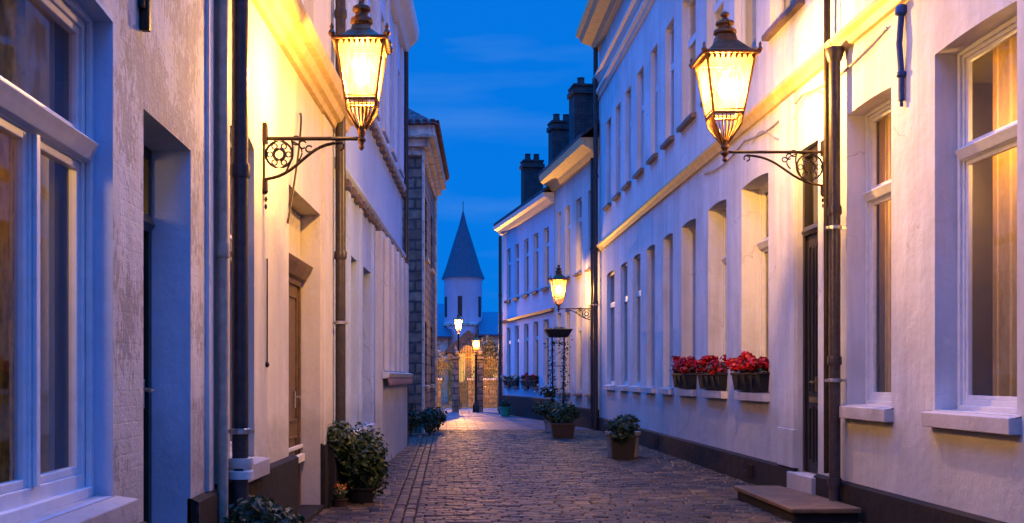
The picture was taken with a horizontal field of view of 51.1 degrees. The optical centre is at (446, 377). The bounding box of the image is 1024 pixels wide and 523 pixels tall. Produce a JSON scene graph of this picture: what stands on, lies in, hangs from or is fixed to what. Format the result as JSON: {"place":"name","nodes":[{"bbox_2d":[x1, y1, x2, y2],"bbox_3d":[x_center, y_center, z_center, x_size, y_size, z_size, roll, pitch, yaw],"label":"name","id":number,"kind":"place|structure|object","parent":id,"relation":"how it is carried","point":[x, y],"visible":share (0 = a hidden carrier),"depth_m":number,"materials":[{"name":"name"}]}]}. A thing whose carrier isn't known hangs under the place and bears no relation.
{"place":"outdoors","nodes":[
{"label":"outdoors","id":0,"kind":"place"},
{"bbox_2d":[389,433,433,522],"bbox_3d":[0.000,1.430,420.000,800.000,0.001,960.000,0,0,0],"label":"ground","id":1,"kind":"structure","parent":0,"point":[412,486],"depth_m":13.34,"materials":[{"name":"grey stone"}]},
{"bbox_2d":[0,0,229,522],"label":"whitewashed house","id":2,"kind":"structure","parent":1,"relation":"on","point":[106,261],"depth_m":5.01,"materials":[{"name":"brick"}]},
{"bbox_2d":[0,0,137,522],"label":"window","id":3,"kind":"structure","parent":2,"relation":"in","point":[33,137],"depth_m":4.47,"materials":[{"name":"paint"}]},
{"bbox_2d":[143,145,155,522],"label":"door","id":4,"kind":"structure","parent":2,"relation":"in","point":[148,224],"depth_m":6.28,"materials":[{"name":"green paint"}]},
{"bbox_2d":[214,0,356,522],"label":"cream house","id":5,"kind":"structure","parent":1,"relation":"on","point":[284,79],"depth_m":9.17,"materials":[{"name":"paint"}]},
{"bbox_2d":[228,127,269,482],"bbox_3d":[-1.502,-0.530,7.721,0.260,2.536,0.957,0,0,2],"label":"window","id":6,"kind":"structure","parent":5,"relation":"in","point":[261,465],"depth_m":7.97,"materials":[{"name":"paint"}]},
{"bbox_2d":[289,253,312,505],"bbox_3d":[-1.558,0.076,10.407,0.238,2.549,1.761,0,0,2],"label":"door","id":7,"kind":"structure","parent":5,"relation":"in","point":[299,271],"depth_m":11.02,"materials":[{"name":"brown wood"}]},
{"bbox_2d":[262,0,393,209],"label":"wall lantern","id":8,"kind":"object","parent":5,"relation":"attached to","point":[360,37],"depth_m":8.41,"materials":[{"name":"black metal"}]},
{"bbox_2d":[333,0,418,461],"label":"pilastered house","id":9,"kind":"structure","parent":1,"relation":"on","point":[379,378],"depth_m":16.83,"materials":[{"name":"white paint"}]},
{"bbox_2d":[357,71,368,93],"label":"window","id":10,"kind":"structure","parent":9,"relation":"in","point":[359,73],"depth_m":14.57,"materials":[{"name":"glass"}]},
{"bbox_2d":[363,423,375,431],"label":"window","id":11,"kind":"structure","parent":9,"relation":"in","point":[374,425],"depth_m":15.61,"materials":[{"name":"white"}]},
{"bbox_2d":[381,127,389,142],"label":"window","id":12,"kind":"structure","parent":9,"relation":"in","point":[383,129],"depth_m":17.73,"materials":[{"name":"paint"}]},
{"bbox_2d":[390,148,397,161],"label":"window","id":13,"kind":"structure","parent":9,"relation":"in","point":[393,153],"depth_m":19.35,"materials":[{"name":"paint"}]},
{"bbox_2d":[398,166,404,177],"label":"window","id":14,"kind":"structure","parent":9,"relation":"in","point":[399,167],"depth_m":20.99,"materials":[{"name":"paint"}]},
{"bbox_2d":[402,108,448,432],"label":"stone house","id":15,"kind":"structure","parent":1,"relation":"on","point":[428,174],"depth_m":27.02,"materials":[{"name":"stone"}]},
{"bbox_2d":[444,330,486,403],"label":"courtyard wing","id":16,"kind":"structure","parent":1,"relation":"on","point":[465,338],"depth_m":55.70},
{"bbox_2d":[459,353,464,381],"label":"window","id":17,"kind":"structure","parent":16,"relation":"in","point":[459,353],"depth_m":55.93,"materials":[{"name":"yellow glass"}]},
{"bbox_2d":[472,353,475,377],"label":"window","id":18,"kind":"structure","parent":16,"relation":"in","point":[472,353],"depth_m":55.93,"materials":[{"name":"yellow glass"}]},
{"bbox_2d":[493,114,568,419],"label":"house","id":19,"kind":"structure","parent":1,"relation":"on","point":[525,229],"depth_m":37.56,"materials":[{"name":"white paint"}]},
{"bbox_2d":[504,249,510,302],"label":"window","id":20,"kind":"structure","parent":19,"relation":"in","point":[509,263],"depth_m":40.94,"materials":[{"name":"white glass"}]},
{"bbox_2d":[504,328,510,387],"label":"window","id":21,"kind":"structure","parent":19,"relation":"in","point":[509,341],"depth_m":40.94,"materials":[{"name":"white glass"}]},
{"bbox_2d":[501,374,518,385],"bbox_3d":[2.474,0.080,39.957,0.530,0.431,2.342,0,0,-9],"label":"flower box","id":22,"kind":"object","parent":19,"relation":"attached to","point":[513,379],"visible":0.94,"depth_m":39.65,"materials":[{"name":"green plant"}]},
{"bbox_2d":[512,244,518,300],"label":"window","id":23,"kind":"structure","parent":19,"relation":"in","point":[516,298],"depth_m":39.55,"materials":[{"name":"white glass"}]},
{"bbox_2d":[512,326,518,387],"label":"window","id":24,"kind":"structure","parent":19,"relation":"in","point":[517,326],"depth_m":39.55,"materials":[{"name":"white glass"}]},
{"bbox_2d":[521,239,528,297],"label":"window","id":25,"kind":"structure","parent":19,"relation":"in","point":[527,254],"depth_m":38.04,"materials":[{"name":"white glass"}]},
{"bbox_2d":[521,324,528,388],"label":"window","id":26,"kind":"structure","parent":19,"relation":"in","point":[527,339],"depth_m":38.04,"materials":[{"name":"white glass"}]},
{"bbox_2d":[519,372,538,385],"bbox_3d":[2.923,0.056,37.050,0.489,0.477,2.345,0,0,-9],"label":"flower box","id":27,"kind":"object","parent":19,"relation":"attached to","point":[528,380],"visible":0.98,"depth_m":36.91,"materials":[{"name":"green plant"}]},
{"bbox_2d":[530,234,538,294],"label":"window","id":28,"kind":"structure","parent":19,"relation":"in","point":[536,236],"depth_m":36.65,"materials":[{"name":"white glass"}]},
{"bbox_2d":[530,322,538,388],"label":"window","id":29,"kind":"structure","parent":19,"relation":"in","point":[536,323],"depth_m":36.65,"materials":[{"name":"white glass"}]},
{"bbox_2d":[540,228,548,290],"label":"window","id":30,"kind":"structure","parent":19,"relation":"in","point":[547,244],"depth_m":35.24,"materials":[{"name":"white glass"}]},
{"bbox_2d":[540,319,548,389],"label":"window","id":31,"kind":"structure","parent":19,"relation":"in","point":[547,321],"depth_m":35.24,"materials":[{"name":"white glass"}]},
{"bbox_2d":[539,77,599,428],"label":"tall far house","id":32,"kind":"structure","parent":1,"relation":"on","point":[566,175],"depth_m":30.96,"materials":[{"name":"white paint"}]},
{"bbox_2d":[554,213,560,283],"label":"window","id":33,"kind":"structure","parent":32,"relation":"in","point":[557,282],"depth_m":33.44,"materials":[{"name":"white glass"}]},
{"bbox_2d":[559,314,560,394],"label":"window","id":34,"kind":"structure","parent":32,"relation":"in","point":[560,314],"depth_m":33.44,"materials":[{"name":"white glass"}]},
{"bbox_2d":[565,311,569,394],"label":"window","id":35,"kind":"structure","parent":32,"relation":"in","point":[568,313],"depth_m":32.39,"materials":[{"name":"white glass"}]},
{"bbox_2d":[567,206,569,277],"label":"window","id":36,"kind":"structure","parent":32,"relation":"in","point":[568,209],"depth_m":32.39,"materials":[{"name":"white glass"}]},
{"bbox_2d":[548,265,589,319],"bbox_3d":[3.392,-2.211,29.200,1.184,1.741,0.543,0,0,0],"label":"wall lantern","id":37,"kind":"object","parent":32,"relation":"attached to","point":[559,276],"depth_m":29.16,"materials":[{"name":"black metal"}]},
{"bbox_2d":[573,198,581,276],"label":"window","id":38,"kind":"structure","parent":32,"relation":"in","point":[580,200],"depth_m":30.93,"materials":[{"name":"white glass"}]},
{"bbox_2d":[573,309,581,395],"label":"window","id":39,"kind":"structure","parent":32,"relation":"in","point":[580,328],"depth_m":30.93,"materials":[{"name":"white glass"}]},
{"bbox_2d":[576,0,887,498],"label":"long white house","id":40,"kind":"structure","parent":1,"relation":"on","point":[701,247],"depth_m":16.57,"materials":[{"name":"paint"}]},
{"bbox_2d":[603,122,610,210],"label":"window","id":41,"kind":"structure","parent":40,"relation":"in","point":[605,208],"depth_m":27.03,"materials":[{"name":"paint"}]},
{"bbox_2d":[603,272,614,389],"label":"window","id":42,"kind":"structure","parent":40,"relation":"in","point":[611,386],"depth_m":26.93,"materials":[{"name":"white glass"}]},
{"bbox_2d":[612,107,620,200],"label":"window","id":43,"kind":"structure","parent":40,"relation":"in","point":[618,194],"depth_m":25.53,"materials":[{"name":"paint"}]},
{"bbox_2d":[616,263,627,390],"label":"window","id":44,"kind":"structure","parent":40,"relation":"in","point":[621,387],"depth_m":24.83,"materials":[{"name":"white glass"}]},
{"bbox_2d":[621,91,630,190],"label":"window","id":45,"kind":"structure","parent":40,"relation":"in","point":[628,183],"depth_m":24.13,"materials":[{"name":"paint"}]},
{"bbox_2d":[628,255,640,391],"bbox_3d":[4.080,-1.155,22.800,0.220,2.926,1.016,0,0,0],"label":"window","id":46,"kind":"structure","parent":40,"relation":"in","point":[637,388],"depth_m":23.18,"materials":[{"name":"white glass"}]},
{"bbox_2d":[632,71,643,178],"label":"window","id":47,"kind":"structure","parent":40,"relation":"in","point":[640,170],"depth_m":22.68,"materials":[{"name":"paint"}]},
{"bbox_2d":[642,387,654,392],"bbox_3d":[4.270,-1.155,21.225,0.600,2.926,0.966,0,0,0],"label":"window sill","id":48,"kind":"structure","parent":40,"relation":"in","point":[644,389],"depth_m":20.98,"materials":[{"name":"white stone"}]},
{"bbox_2d":[646,51,657,164],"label":"window","id":49,"kind":"structure","parent":40,"relation":"in","point":[653,157],"depth_m":21.13,"materials":[{"name":"paint"}]},
{"bbox_2d":[658,387,673,394],"bbox_3d":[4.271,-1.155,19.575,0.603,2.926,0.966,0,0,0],"label":"window sill","id":50,"kind":"structure","parent":40,"relation":"in","point":[668,391],"depth_m":19.27,"materials":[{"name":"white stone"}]},
{"bbox_2d":[660,25,674,149],"bbox_3d":[4.090,-5.340,19.435,0.240,2.216,0.846,0,0,0],"label":"window","id":51,"kind":"structure","parent":40,"relation":"in","point":[670,139],"depth_m":19.73,"materials":[{"name":"paint"}]},
{"bbox_2d":[669,356,696,387],"bbox_3d":[4.060,-0.107,17.956,0.499,0.563,1.364,0,0,0],"label":"flower box","id":52,"kind":"object","parent":40,"relation":"on","point":[683,374],"visible":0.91,"depth_m":17.63,"materials":[{"name":"red plant"}]},
{"bbox_2d":[676,0,695,131],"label":"window","id":53,"kind":"structure","parent":40,"relation":"in","point":[691,40],"depth_m":18.33,"materials":[{"name":"paint"}]},
{"bbox_2d":[676,227,696,395],"bbox_3d":[4.175,-1.155,17.915,0.410,2.926,1.186,0,0,0],"label":"window","id":54,"kind":"structure","parent":40,"relation":"in","point":[681,392],"depth_m":18.35,"materials":[{"name":"clear glass"}]},
{"bbox_2d":[694,354,727,389],"bbox_3d":[4.026,-0.085,16.119,0.468,0.520,1.450,0,0,0],"label":"flower box","id":55,"kind":"object","parent":40,"relation":"on","point":[713,370],"visible":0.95,"depth_m":15.80,"materials":[{"name":"red plant"}]},
{"bbox_2d":[700,0,724,106],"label":"window","id":56,"kind":"structure","parent":40,"relation":"in","point":[718,5],"depth_m":16.44,"materials":[{"name":"paint"}]},
{"bbox_2d":[702,209,726,398],"bbox_3d":[4.175,-1.155,16.030,0.410,2.926,1.196,0,0,0],"label":"window","id":57,"kind":"structure","parent":40,"relation":"in","point":[720,394],"depth_m":16.53,"materials":[{"name":"clear glass"}]},
{"bbox_2d":[727,0,756,77],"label":"window","id":58,"kind":"structure","parent":40,"relation":"in","point":[731,74],"depth_m":14.98,"materials":[{"name":"paint"}]},
{"bbox_2d":[725,351,769,390],"bbox_3d":[4.030,-0.089,14.099,0.488,0.528,1.398,0,0,0],"label":"flower box","id":59,"kind":"object","parent":40,"relation":"on","point":[749,375],"visible":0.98,"depth_m":13.85,"materials":[{"name":"red plant"}]},
{"bbox_2d":[734,182,769,401],"bbox_3d":[4.175,-1.155,14.080,0.410,2.926,1.336,0,0,0],"label":"window","id":60,"kind":"structure","parent":40,"relation":"in","point":[763,241],"depth_m":14.59,"materials":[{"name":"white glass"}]},
{"bbox_2d":[689,11,823,207],"bbox_3d":[3.369,-2.875,11.470,1.405,2.110,0.646,0,0,0],"label":"wall lantern","id":61,"kind":"object","parent":40,"relation":"attached to","point":[728,50],"depth_m":11.44,"materials":[{"name":"black metal"}]},
{"bbox_2d":[762,0,804,40],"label":"window","id":62,"kind":"structure","parent":40,"relation":"in","point":[783,17],"depth_m":12.84,"materials":[{"name":"paint"}]},
{"bbox_2d":[801,144,817,473],"bbox_3d":[4.142,-0.758,12.015,0.176,3.677,0.684,0,0,0],"label":"door","id":63,"kind":"structure","parent":40,"relation":"in","point":[809,232],"depth_m":12.18,"materials":[{"name":"paint"}]},
{"bbox_2d":[825,0,1023,522],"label":"white house","id":64,"kind":"structure","parent":1,"relation":"on","point":[929,411],"depth_m":9.24,"materials":[{"name":"paint"}]},
{"bbox_2d":[839,99,893,421],"bbox_3d":[4.247,-1.130,10.290,0.554,3.076,1.196,0,0,0],"label":"window","id":65,"kind":"structure","parent":64,"relation":"in","point":[880,194],"depth_m":10.73,"materials":[{"name":"paint"}]},
{"bbox_2d":[921,15,1020,434],"bbox_3d":[4.247,-1.145,8.240,0.554,3.106,1.396,0,0,0],"label":"window","id":66,"kind":"structure","parent":64,"relation":"in","point":[1000,144],"depth_m":8.48,"materials":[{"name":"paint"}]},
{"bbox_2d":[408,0,598,311],"label":"sky","id":67,"kind":"structure","parent":0,"point":[493,74],"materials":[{"name":"blue"}]},
{"bbox_2d":[434,402,588,429],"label":"slab pavement","id":68,"kind":"structure","parent":0,"point":[468,419],"depth_m":34.06,"materials":[{"name":"grey stone"}]},
{"bbox_2d":[437,345,452,382],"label":"garden tree","id":69,"kind":"object","parent":68,"relation":"on","point":[438,353],"visible":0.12,"depth_m":52.87,"materials":[{"name":"green plant"}]},
{"bbox_2d":[453,313,462,408],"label":"lamp post","id":70,"kind":"object","parent":68,"relation":"on","point":[458,318],"visible":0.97,"depth_m":47.96,"materials":[{"name":"black metal"}]},
{"bbox_2d":[438,378,496,406],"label":"garden wall","id":71,"kind":"structure","parent":68,"relation":"on","point":[483,392],"depth_m":51.50,"materials":[{"name":"beige stone"}]},
{"bbox_2d":[437,345,502,411],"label":"iron gate","id":72,"kind":"structure","parent":68,"relation":"on","point":[455,389],"depth_m":43.98,"materials":[{"name":"metal"}]},
{"bbox_2d":[471,333,481,411],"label":"lamp post","id":73,"kind":"object","parent":68,"relation":"on","point":[476,407],"visible":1,"depth_m":43.15,"materials":[{"name":"black metal"}]},
{"bbox_2d":[462,335,502,388],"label":"garden tree","id":74,"kind":"object","parent":68,"relation":"on","point":[489,349],"visible":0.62,"depth_m":53.28,"materials":[{"name":"green plant"}]},
{"bbox_2d":[499,400,511,415],"bbox_3d":[2.130,1.093,38.541,0.475,0.614,0.593,0,0,0],"label":"teal pot","id":75,"kind":"object","parent":68,"relation":"on","point":[505,410],"visible":1,"depth_m":38.44,"materials":[{"name":"ceramic"}]},
{"bbox_2d":[308,429,861,522],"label":"cobbled lane","id":76,"kind":"structure","parent":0,"point":[506,476],"depth_m":13.72,"materials":[{"name":"grey stone"}]},
{"bbox_2d":[222,494,304,522],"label":"potted shrub","id":77,"kind":"object","parent":76,"relation":"on","point":[264,511],"visible":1,"depth_m":6.69,"materials":[{"name":"green plant"}]},
{"bbox_2d":[332,481,353,506],"bbox_3d":[-1.128,1.261,11.562,0.234,0.278,0.188,0,0,-31],"label":"marigold pot","id":78,"kind":"object","parent":76,"relation":"on","point":[340,492],"visible":1,"depth_m":11.51,"materials":[{"name":"orange plant"}]},
{"bbox_2d":[327,420,391,503],"bbox_3d":[-0.997,0.934,11.861,0.657,0.946,0.898,0,0,34],"label":"potted shrub","id":79,"kind":"object","parent":76,"relation":"on","point":[363,464],"visible":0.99,"depth_m":11.77,"materials":[{"name":"green plant"}]},
{"bbox_2d":[408,404,421,435],"bbox_3d":[-0.921,0.988,25.598,0.686,0.828,0.596,0,0,0],"label":"shrub","id":80,"kind":"object","parent":76,"relation":"on","point":[412,412],"visible":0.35,"depth_m":25.54,"materials":[{"name":"green plant"}]},
{"bbox_2d":[418,407,441,434],"bbox_3d":[-0.412,1.058,26.246,0.622,0.688,0.741,0,0,0],"label":"shrub","id":81,"kind":"object","parent":76,"relation":"on","point":[431,420],"visible":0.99,"depth_m":26.08,"materials":[{"name":"green plant"}]},
{"bbox_2d":[433,406,447,429],"bbox_3d":[-0.283,1.086,28.372,0.650,0.633,0.691,0,0,0],"label":"shrub","id":82,"kind":"object","parent":76,"relation":"on","point":[443,416],"visible":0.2,"depth_m":28.28,"materials":[{"name":"green plant"}]},
{"bbox_2d":[532,400,559,431],"bbox_3d":[2.631,0.976,27.541,0.878,0.847,0.807,0,0,0],"label":"potted shrub","id":83,"kind":"object","parent":76,"relation":"on","point":[543,408],"visible":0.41,"depth_m":27.49,"materials":[{"name":"green plant"}]},
{"bbox_2d":[534,326,572,406],"bbox_3d":[2.825,0.025,27.892,1.122,2.750,0.565,0,0,0],"label":"flower stand","id":84,"kind":"object","parent":76,"relation":"on","point":[560,333],"visible":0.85,"depth_m":27.87,"materials":[{"name":"black metal"}]},
{"bbox_2d":[545,402,580,438],"bbox_3d":[2.698,0.986,24.655,0.854,0.829,0.816,0,0,2],"label":"potted shrub","id":85,"kind":"object","parent":76,"relation":"on","point":[562,417],"visible":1,"depth_m":24.38,"materials":[{"name":"green plant"}]},
{"bbox_2d":[604,414,640,459],"bbox_3d":[3.026,1.011,18.278,0.646,0.779,0.745,0,0,3],"label":"box planter","id":86,"kind":"object","parent":76,"relation":"on","point":[622,435],"visible":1,"depth_m":18.12,"materials":[{"name":"green plant"}]},
{"bbox_2d":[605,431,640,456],"bbox_3d":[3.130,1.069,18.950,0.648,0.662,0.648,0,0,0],"label":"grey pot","id":87,"kind":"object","parent":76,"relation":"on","point":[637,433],"visible":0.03,"depth_m":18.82,"materials":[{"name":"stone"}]},
{"bbox_2d":[735,485,860,522],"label":"stone step","id":88,"kind":"object","parent":76,"relation":"on","point":[792,505],"visible":0.99,"depth_m":10.64,"materials":[{"name":"grey stone"}]},
{"label":"far ground","id":89,"kind":"structure","parent":0,"visible":0},
{"bbox_2d":[437,304,451,396],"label":"chapel","id":90,"kind":"structure","parent":89,"relation":"on","point":[444,334],"depth_m":78.00,"materials":[{"name":"paint"}]},
{"bbox_2d":[442,211,484,346],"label":"church turret","id":91,"kind":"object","parent":89,"relation":"on","point":[462,277],"visible":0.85,"depth_m":78.88,"materials":[{"name":"paint"}]},
{"bbox_2d":[445,297,446,316],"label":"window","id":92,"kind":"structure","parent":91,"relation":"in","point":[445,297],"depth_m":79.30,"materials":[{"name":"glass"}]},
{"bbox_2d":[458,296,461,315],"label":"window","id":93,"kind":"structure","parent":91,"relation":"in","point":[459,297],"depth_m":78.55,"materials":[{"name":"glass"}]},
{"bbox_2d":[478,296,480,316],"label":"window","id":94,"kind":"structure","parent":91,"relation":"in","point":[479,298],"depth_m":79.17,"materials":[{"name":"glass"}]},
{"bbox_2d":[478,312,502,377],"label":"garden lodge","id":95,"kind":"structure","parent":89,"relation":"on","point":[488,323],"depth_m":78.27,"materials":[{"name":"paint"}]}
]}

